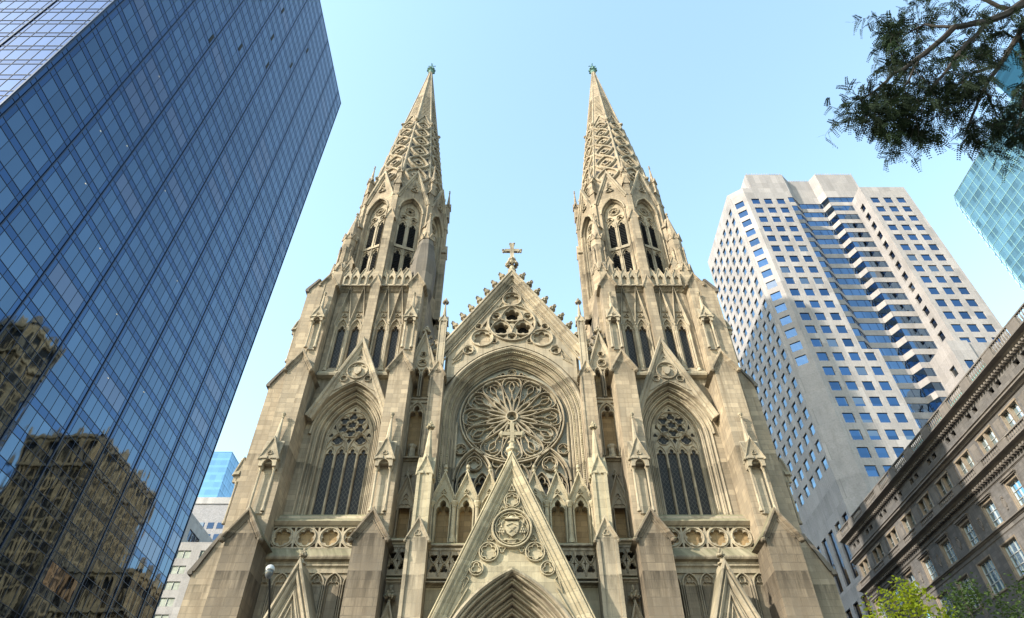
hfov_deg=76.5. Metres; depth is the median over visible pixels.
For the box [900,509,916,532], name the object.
window
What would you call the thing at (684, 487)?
tall window
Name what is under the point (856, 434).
window
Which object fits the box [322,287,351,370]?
lancet window
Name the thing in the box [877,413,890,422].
window
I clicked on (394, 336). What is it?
lancet window
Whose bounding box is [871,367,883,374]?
window
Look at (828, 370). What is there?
window
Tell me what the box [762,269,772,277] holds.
window
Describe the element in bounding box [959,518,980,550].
window
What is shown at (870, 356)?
window
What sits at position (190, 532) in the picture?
window
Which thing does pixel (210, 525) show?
remaining windows
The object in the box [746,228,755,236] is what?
window
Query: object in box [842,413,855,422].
window
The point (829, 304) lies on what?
window
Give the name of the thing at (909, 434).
window
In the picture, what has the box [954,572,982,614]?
window
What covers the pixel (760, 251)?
window
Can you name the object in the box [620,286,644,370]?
lancet window
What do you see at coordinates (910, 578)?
window
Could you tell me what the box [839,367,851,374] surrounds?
window
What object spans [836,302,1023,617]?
department store
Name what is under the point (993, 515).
window
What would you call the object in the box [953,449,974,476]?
window
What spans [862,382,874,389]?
window
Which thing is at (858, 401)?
window
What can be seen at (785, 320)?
window
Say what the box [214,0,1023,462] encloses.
sky
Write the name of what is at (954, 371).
remaining windows
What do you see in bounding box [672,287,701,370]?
lancet window
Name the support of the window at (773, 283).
in the granite office tower at (865, 324)
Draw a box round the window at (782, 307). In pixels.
[775,303,786,312]
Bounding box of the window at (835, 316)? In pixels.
[830,313,841,319]
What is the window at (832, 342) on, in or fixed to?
in the granite office tower at (865, 324)
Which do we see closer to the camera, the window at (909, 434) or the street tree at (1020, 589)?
the street tree at (1020, 589)
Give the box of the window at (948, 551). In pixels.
[939,538,958,567]
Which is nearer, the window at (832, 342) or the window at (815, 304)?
the window at (832, 342)
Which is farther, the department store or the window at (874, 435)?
the window at (874, 435)
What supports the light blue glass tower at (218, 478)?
on the ground
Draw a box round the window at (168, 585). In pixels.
[164,582,179,589]
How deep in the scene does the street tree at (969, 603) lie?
29.15 m
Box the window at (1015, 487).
[1005,475,1023,509]
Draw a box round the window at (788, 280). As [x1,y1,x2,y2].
[785,278,794,283]
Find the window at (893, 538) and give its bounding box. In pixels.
[885,526,899,548]
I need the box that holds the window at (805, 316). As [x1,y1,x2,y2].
[800,313,810,319]
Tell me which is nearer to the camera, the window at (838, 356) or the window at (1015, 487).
the window at (1015, 487)
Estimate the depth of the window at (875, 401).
129.79 m
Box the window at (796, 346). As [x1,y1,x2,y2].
[790,341,802,351]
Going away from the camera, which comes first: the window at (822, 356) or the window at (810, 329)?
the window at (822, 356)
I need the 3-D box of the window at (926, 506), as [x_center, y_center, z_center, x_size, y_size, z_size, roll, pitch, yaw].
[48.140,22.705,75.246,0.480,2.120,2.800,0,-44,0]
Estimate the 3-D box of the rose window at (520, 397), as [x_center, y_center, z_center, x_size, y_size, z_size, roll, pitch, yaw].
[0.000,10.967,50.421,9.200,16.750,0.568,0,-44,0]
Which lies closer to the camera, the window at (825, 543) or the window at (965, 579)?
the window at (965, 579)
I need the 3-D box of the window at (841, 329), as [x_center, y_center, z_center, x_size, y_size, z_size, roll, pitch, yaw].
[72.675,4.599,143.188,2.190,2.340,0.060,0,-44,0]
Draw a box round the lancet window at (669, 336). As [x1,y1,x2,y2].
[659,286,686,370]
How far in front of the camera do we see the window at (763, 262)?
160.23 m
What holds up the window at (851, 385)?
in the granite office tower at (865, 324)
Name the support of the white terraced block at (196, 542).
on the pavement
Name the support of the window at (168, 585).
in the white terraced block at (196, 542)
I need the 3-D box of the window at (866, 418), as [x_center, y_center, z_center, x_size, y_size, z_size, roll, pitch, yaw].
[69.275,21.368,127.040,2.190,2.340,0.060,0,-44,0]
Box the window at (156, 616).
[154,615,168,617]
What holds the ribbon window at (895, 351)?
in the granite office tower at (865, 324)
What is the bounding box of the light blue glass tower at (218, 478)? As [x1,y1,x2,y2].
[198,452,238,496]
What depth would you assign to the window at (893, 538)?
82.08 m
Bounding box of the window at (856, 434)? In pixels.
[849,430,863,439]
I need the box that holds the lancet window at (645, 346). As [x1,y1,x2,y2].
[634,286,654,370]
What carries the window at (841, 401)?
in the granite office tower at (865, 324)
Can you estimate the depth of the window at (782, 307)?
149.50 m
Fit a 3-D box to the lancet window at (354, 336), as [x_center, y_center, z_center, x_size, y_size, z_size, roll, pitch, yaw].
[-13.940,1.537,58.124,1.540,10.321,0.653,0,-44,0]
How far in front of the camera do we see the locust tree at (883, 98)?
8.41 m
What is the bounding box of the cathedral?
[177,63,846,617]
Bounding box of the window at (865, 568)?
[858,556,870,577]
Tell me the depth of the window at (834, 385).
132.55 m
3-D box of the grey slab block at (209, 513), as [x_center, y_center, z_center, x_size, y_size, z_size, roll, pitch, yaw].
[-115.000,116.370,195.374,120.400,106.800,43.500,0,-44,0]
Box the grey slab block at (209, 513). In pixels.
[192,497,232,540]
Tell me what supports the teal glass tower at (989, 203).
on the pavement
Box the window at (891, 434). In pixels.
[885,430,898,439]
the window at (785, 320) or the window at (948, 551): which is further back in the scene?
the window at (785, 320)
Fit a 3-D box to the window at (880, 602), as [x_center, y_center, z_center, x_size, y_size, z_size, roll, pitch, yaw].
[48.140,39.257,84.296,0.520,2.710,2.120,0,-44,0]
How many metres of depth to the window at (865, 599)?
110.39 m
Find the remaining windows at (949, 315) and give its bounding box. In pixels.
[735,198,999,367]
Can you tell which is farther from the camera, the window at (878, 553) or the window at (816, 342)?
the window at (816, 342)
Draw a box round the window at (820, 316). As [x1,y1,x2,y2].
[815,313,825,319]
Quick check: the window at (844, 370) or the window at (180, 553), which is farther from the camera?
the window at (180, 553)
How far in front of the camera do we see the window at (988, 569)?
65.36 m
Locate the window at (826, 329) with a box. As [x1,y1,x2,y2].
[821,326,831,332]
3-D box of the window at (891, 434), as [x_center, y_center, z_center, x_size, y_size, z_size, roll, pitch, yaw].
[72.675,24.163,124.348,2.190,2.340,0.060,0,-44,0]
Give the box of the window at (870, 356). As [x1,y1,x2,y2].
[864,353,876,360]
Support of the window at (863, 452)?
in the granite office tower at (865, 324)
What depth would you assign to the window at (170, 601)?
144.93 m
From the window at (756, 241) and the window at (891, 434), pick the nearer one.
the window at (891, 434)
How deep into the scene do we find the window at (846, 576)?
119.28 m
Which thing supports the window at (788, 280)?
in the granite office tower at (865, 324)
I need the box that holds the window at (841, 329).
[836,326,847,332]
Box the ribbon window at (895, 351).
[788,198,951,427]
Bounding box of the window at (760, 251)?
[754,248,763,256]
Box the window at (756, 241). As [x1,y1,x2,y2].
[750,238,759,246]
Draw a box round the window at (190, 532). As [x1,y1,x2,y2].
[187,530,198,541]
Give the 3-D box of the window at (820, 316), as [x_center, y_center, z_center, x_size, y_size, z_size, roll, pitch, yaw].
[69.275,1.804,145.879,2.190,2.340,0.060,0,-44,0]
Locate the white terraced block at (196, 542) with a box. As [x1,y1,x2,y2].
[154,513,212,617]
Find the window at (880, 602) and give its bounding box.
[874,601,887,617]
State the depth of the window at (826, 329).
143.21 m
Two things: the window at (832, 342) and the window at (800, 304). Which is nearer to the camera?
the window at (832, 342)
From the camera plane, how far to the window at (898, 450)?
121.99 m
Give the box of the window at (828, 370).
[822,367,834,374]
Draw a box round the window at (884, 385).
[879,382,891,389]
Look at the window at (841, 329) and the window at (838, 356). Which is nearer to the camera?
the window at (838, 356)
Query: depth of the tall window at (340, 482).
49.47 m
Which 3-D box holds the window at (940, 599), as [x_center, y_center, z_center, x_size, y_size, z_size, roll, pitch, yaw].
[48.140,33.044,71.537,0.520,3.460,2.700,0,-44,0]
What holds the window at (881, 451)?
in the granite office tower at (865, 324)
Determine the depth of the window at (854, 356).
137.69 m
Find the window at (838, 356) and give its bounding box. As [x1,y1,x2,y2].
[833,353,844,360]
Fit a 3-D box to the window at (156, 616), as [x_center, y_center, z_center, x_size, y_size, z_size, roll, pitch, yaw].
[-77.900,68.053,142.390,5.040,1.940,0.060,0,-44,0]
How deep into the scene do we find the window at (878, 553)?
85.35 m
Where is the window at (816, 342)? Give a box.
[811,339,822,346]
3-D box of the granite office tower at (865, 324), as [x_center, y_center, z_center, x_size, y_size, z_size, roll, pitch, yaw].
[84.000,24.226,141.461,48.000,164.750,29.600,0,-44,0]
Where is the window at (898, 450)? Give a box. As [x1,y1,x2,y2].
[893,447,903,457]
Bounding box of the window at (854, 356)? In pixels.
[849,353,860,360]
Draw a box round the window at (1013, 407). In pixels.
[998,398,1023,429]
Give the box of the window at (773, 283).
[766,280,776,289]
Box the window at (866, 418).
[859,413,873,422]
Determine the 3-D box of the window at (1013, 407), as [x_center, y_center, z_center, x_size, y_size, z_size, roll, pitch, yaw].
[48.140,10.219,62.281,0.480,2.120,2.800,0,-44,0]
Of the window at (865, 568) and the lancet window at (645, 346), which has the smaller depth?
the lancet window at (645, 346)
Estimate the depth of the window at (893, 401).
129.79 m
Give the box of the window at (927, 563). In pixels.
[921,555,938,583]
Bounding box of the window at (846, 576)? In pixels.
[830,532,850,585]
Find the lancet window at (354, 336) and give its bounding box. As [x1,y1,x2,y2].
[337,286,364,370]
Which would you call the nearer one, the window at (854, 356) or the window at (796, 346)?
the window at (854, 356)
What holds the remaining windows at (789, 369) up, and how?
in the granite office tower at (865, 324)
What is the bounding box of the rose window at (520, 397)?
[451,368,572,494]
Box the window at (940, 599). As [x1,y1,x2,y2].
[936,589,958,617]
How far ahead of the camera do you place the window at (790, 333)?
144.16 m
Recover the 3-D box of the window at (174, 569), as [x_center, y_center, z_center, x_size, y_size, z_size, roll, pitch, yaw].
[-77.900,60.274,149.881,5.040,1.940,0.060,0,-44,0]
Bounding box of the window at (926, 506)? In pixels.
[916,491,934,515]
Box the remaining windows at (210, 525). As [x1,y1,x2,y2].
[199,522,222,539]
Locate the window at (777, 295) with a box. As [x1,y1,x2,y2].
[770,291,781,300]
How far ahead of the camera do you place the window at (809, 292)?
151.26 m
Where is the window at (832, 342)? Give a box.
[826,339,838,346]
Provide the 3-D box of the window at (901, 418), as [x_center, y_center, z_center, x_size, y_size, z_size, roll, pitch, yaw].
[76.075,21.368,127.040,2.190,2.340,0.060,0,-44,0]
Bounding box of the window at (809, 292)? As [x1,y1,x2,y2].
[804,289,814,295]
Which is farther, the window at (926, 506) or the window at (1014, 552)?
the window at (926, 506)
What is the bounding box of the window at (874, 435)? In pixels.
[867,430,881,439]
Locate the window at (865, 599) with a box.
[862,595,872,617]
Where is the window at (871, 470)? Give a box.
[864,466,878,475]
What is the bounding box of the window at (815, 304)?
[809,301,820,307]
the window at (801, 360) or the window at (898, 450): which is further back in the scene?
the window at (801, 360)
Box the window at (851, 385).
[845,382,858,389]
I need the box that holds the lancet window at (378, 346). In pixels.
[369,286,389,370]
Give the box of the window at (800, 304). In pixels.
[795,301,805,307]
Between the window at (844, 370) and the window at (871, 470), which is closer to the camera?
the window at (871, 470)
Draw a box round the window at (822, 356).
[817,353,828,360]
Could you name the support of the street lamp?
on the avenue
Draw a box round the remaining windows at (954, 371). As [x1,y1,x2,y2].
[862,205,958,376]
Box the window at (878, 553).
[871,542,884,563]
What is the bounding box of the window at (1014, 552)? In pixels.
[999,534,1023,581]
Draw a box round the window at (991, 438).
[975,425,998,454]
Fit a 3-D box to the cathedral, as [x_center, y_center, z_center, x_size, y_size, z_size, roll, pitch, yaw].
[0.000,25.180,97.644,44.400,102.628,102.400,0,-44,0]
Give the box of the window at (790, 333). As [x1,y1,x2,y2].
[785,328,796,338]
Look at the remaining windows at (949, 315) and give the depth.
159.68 m
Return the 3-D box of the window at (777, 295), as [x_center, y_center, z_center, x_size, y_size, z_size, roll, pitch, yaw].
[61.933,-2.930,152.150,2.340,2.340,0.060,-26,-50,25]
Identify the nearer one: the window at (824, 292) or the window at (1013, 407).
the window at (1013, 407)
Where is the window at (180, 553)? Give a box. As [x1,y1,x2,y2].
[176,551,190,557]
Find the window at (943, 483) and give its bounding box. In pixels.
[934,471,953,496]
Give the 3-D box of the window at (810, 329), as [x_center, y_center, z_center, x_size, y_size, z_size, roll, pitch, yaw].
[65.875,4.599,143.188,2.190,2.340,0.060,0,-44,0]
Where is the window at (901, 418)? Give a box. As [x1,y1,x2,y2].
[894,413,908,422]
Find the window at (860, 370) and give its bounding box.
[855,367,867,374]
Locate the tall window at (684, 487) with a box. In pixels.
[652,407,714,514]
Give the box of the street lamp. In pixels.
[265,564,274,617]
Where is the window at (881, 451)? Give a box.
[874,447,889,457]
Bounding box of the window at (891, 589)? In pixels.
[888,586,901,611]
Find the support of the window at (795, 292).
in the granite office tower at (865, 324)
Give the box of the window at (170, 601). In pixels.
[158,598,174,605]
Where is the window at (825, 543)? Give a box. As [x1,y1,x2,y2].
[823,539,842,592]
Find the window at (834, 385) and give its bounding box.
[829,382,841,389]
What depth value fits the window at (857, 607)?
113.10 m
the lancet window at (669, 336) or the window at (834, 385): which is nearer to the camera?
the lancet window at (669, 336)
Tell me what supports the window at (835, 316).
in the granite office tower at (865, 324)
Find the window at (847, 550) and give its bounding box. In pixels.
[836,523,857,577]
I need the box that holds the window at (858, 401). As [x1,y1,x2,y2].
[852,397,865,405]
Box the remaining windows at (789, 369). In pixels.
[712,211,828,510]
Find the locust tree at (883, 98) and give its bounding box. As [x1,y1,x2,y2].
[821,0,1023,182]
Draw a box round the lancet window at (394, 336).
[379,286,403,370]
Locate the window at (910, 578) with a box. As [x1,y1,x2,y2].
[904,570,920,595]
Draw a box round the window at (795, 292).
[789,289,800,295]
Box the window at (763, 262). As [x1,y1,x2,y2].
[757,258,767,267]
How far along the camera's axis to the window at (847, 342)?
140.49 m
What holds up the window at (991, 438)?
in the department store
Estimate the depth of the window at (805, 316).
145.96 m
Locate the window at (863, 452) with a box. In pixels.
[856,447,871,457]
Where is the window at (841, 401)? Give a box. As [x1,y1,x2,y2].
[835,397,848,405]
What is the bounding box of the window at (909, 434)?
[902,430,914,439]
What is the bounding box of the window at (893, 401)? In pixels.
[886,397,899,405]
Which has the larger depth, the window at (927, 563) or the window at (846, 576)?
the window at (846, 576)
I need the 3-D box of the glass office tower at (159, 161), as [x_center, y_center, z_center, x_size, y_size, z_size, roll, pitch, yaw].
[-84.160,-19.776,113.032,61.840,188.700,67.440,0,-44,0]
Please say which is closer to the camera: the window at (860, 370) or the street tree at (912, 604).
the street tree at (912, 604)
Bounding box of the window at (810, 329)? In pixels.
[805,326,816,332]
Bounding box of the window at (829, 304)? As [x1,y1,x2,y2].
[824,301,835,307]
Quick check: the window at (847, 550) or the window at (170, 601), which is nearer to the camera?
the window at (847, 550)
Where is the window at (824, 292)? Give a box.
[819,289,829,295]
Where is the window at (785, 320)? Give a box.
[780,315,791,325]
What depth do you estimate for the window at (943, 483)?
72.40 m
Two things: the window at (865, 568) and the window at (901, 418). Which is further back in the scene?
the window at (901, 418)
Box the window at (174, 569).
[170,566,185,573]
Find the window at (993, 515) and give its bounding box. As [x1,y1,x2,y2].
[980,498,1004,531]
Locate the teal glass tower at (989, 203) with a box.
[954,35,1023,291]
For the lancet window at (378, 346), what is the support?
in the cathedral
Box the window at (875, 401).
[869,397,882,405]
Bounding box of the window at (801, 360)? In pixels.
[795,355,807,365]
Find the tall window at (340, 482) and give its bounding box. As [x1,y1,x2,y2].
[309,407,371,514]
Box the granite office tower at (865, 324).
[708,173,1008,617]
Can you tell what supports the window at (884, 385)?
in the granite office tower at (865, 324)
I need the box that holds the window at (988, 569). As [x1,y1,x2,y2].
[976,554,1006,598]
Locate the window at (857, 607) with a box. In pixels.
[855,602,862,617]
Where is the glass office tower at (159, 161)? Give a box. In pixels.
[0,0,340,617]
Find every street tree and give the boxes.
[859,575,958,617]
[928,572,1023,617]
[1000,570,1023,617]
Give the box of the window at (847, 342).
[842,339,854,346]
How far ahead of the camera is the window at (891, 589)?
81.58 m
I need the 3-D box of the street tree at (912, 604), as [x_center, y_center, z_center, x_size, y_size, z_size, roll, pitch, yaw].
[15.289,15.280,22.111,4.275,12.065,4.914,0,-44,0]

